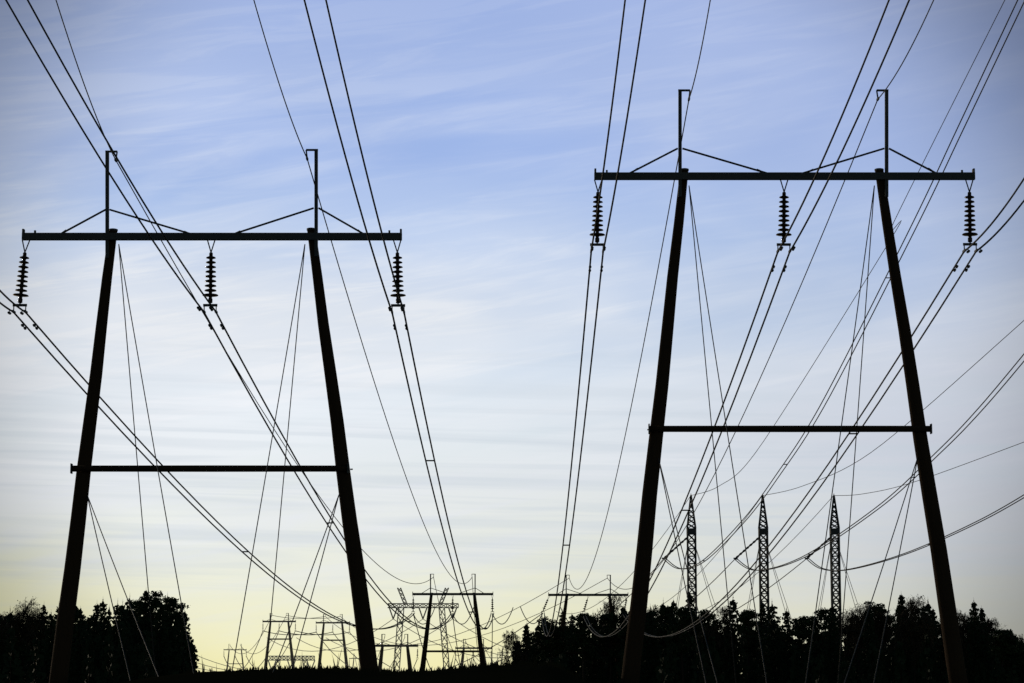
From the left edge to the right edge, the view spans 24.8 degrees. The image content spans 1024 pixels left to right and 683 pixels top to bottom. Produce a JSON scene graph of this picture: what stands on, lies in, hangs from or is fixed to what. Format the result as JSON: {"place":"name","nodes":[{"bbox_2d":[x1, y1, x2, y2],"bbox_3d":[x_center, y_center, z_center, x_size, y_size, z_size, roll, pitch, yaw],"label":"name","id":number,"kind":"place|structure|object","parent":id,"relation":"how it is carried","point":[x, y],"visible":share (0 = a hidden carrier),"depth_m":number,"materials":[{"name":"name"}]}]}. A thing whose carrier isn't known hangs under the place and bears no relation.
{"place":"outdoors","nodes":[
{"label":"outdoors","id":0,"kind":"place"},
{"bbox_2d":[13,149,404,473],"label":"steel tower","id":1,"kind":"structure","parent":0,"point":[107,236],"depth_m":62.44,"materials":[{"name":"black metal"}]},
{"bbox_2d":[13,252,405,303],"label":"tower insulators","id":2,"kind":"object","parent":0,"point":[210,276],"visible":0.97,"depth_m":62.25,"materials":[{"name":"black ceramic"}]},
{"bbox_2d":[262,613,295,623],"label":"steel tower","id":3,"kind":"structure","parent":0,"point":[288,621],"depth_m":695.10,"materials":[{"name":"black metal"}]},
{"bbox_2d":[315,614,349,631],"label":"steel tower","id":4,"kind":"structure","parent":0,"point":[327,622],"depth_m":695.06,"materials":[{"name":"black metal"}]},
{"bbox_2d":[375,634,417,648],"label":"steel tower","id":5,"kind":"structure","parent":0,"point":[389,645],"depth_m":495.70,"materials":[{"name":"black metal"}]},
{"bbox_2d":[411,574,493,612],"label":"steel tower","id":6,"kind":"structure","parent":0,"point":[444,593],"depth_m":291.43,"materials":[{"name":"black metal"}]},
{"bbox_2d":[411,598,493,610],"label":"tower insulators","id":7,"kind":"object","parent":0,"point":[452,606],"visible":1,"depth_m":291.26,"materials":[{"name":"black ceramic"}]},
{"bbox_2d":[455,639,491,658],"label":"steel tower","id":8,"kind":"structure","parent":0,"point":[467,647],"depth_m":634.47,"materials":[{"name":"black metal"}]},
{"bbox_2d":[40,647,959,682],"bbox_3d":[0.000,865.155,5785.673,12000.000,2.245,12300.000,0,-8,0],"label":"ground","id":9,"kind":"structure","parent":0,"point":[523,674],"depth_m":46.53,"materials":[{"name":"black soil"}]},
{"bbox_2d":[49,230,377,682],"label":"tower poles","id":10,"kind":"object","parent":9,"relation":"on","point":[83,468],"visible":0.99,"depth_m":61.51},
{"bbox_2d":[226,650,243,670],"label":"tower poles","id":11,"kind":"object","parent":9,"relation":"on","point":[242,663],"visible":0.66,"depth_m":990.89,"materials":[{"name":"grey metal"}]},
{"bbox_2d":[264,622,294,668],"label":"tower poles","id":12,"kind":"object","parent":9,"relation":"on","point":[291,648],"visible":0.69,"depth_m":694.31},
{"bbox_2d":[317,624,348,666],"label":"tower poles","id":13,"kind":"object","parent":9,"relation":"on","point":[344,648],"visible":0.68,"depth_m":694.28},
{"bbox_2d":[268,588,458,669],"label":"lattice gantries","id":14,"kind":"object","parent":9,"relation":"on","point":[405,603],"visible":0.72,"depth_m":854.82,"materials":[{"name":"metal"}]},
{"bbox_2d":[378,647,412,671],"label":"tower poles","id":15,"kind":"object","parent":9,"relation":"on","point":[409,663],"visible":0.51,"depth_m":495.63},
{"bbox_2d":[420,595,484,670],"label":"tower poles","id":16,"kind":"object","parent":9,"relation":"on","point":[425,651],"visible":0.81,"depth_m":290.74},
{"bbox_2d":[460,649,485,666],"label":"tower poles","id":17,"kind":"object","parent":9,"relation":"on","point":[462,659],"visible":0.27,"depth_m":634.42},
{"bbox_2d":[0,621,1021,682],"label":"understorey","id":18,"kind":"object","parent":9,"relation":"on","point":[135,656],"visible":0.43,"depth_m":274.56,"materials":[{"name":"brown plant"}]},
{"bbox_2d":[0,0,1023,682],"bbox_3d":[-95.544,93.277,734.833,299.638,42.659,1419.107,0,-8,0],"label":"conductors","id":19,"kind":"object","parent":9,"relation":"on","point":[434,628],"visible":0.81,"depth_m":68.91,"materials":[{"name":"metal"}]},
{"bbox_2d":[7,246,982,634],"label":"line fittings","id":20,"kind":"object","parent":19,"relation":"attached to","point":[407,328],"visible":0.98,"depth_m":63.47,"materials":[{"name":"metal"}]},
{"bbox_2d":[0,590,1023,682],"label":"spruce foliage","id":21,"kind":"object","parent":9,"relation":"on","point":[937,658],"visible":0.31,"depth_m":287.82,"materials":[{"name":"black plant"}]},
{"bbox_2d":[0,590,1023,669],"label":"pine foliage","id":22,"kind":"object","parent":9,"relation":"on","point":[804,623],"visible":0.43,"depth_m":289.28,"materials":[{"name":"black plant"}]},
{"bbox_2d":[0,594,1023,668],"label":"birch twigs","id":23,"kind":"object","parent":9,"relation":"on","point":[513,642],"visible":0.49,"depth_m":296.56,"materials":[{"name":"black plant"}]},
{"bbox_2d":[0,593,1023,682],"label":"tree trunks","id":24,"kind":"object","parent":9,"relation":"on","point":[23,622],"visible":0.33,"depth_m":290.43,"materials":[{"name":"plant"}]},
{"bbox_2d":[556,596,620,678],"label":"tower poles","id":25,"kind":"object","parent":9,"relation":"on","point":[565,611],"visible":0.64,"depth_m":291.16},
{"bbox_2d":[686,494,841,676],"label":"lattice masts","id":26,"kind":"object","parent":9,"relation":"on","point":[764,531],"visible":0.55,"depth_m":333.77,"materials":[{"name":"metal"}]},
{"bbox_2d":[664,537,830,557],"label":"mast insulators","id":27,"kind":"object","parent":26,"relation":"attached to","point":[751,544],"visible":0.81,"depth_m":330.94,"materials":[{"name":"brown ceramic"}]},
{"bbox_2d":[621,170,967,682],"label":"tower poles","id":28,"kind":"object","parent":9,"relation":"on","point":[918,428],"visible":1,"depth_m":61.65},
{"bbox_2d":[0,0,1023,673],"label":"sky","id":29,"kind":"structure","parent":0,"point":[482,125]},
{"bbox_2d":[541,575,627,613],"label":"steel tower","id":30,"kind":"structure","parent":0,"point":[595,594],"depth_m":291.41,"materials":[{"name":"black metal"}]},
{"bbox_2d":[543,599,626,610],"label":"tower insulators","id":31,"kind":"object","parent":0,"point":[585,604],"visible":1,"depth_m":291.23,"materials":[{"name":"black ceramic"}]},
{"bbox_2d":[590,89,977,433],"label":"steel tower","id":32,"kind":"structure","parent":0,"point":[680,175],"depth_m":62.69,"materials":[{"name":"black metal"}]},
{"bbox_2d":[590,192,977,242],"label":"tower insulators","id":33,"kind":"object","parent":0,"point":[969,215],"visible":0.94,"depth_m":62.50,"materials":[{"name":"black ceramic"}]}
]}

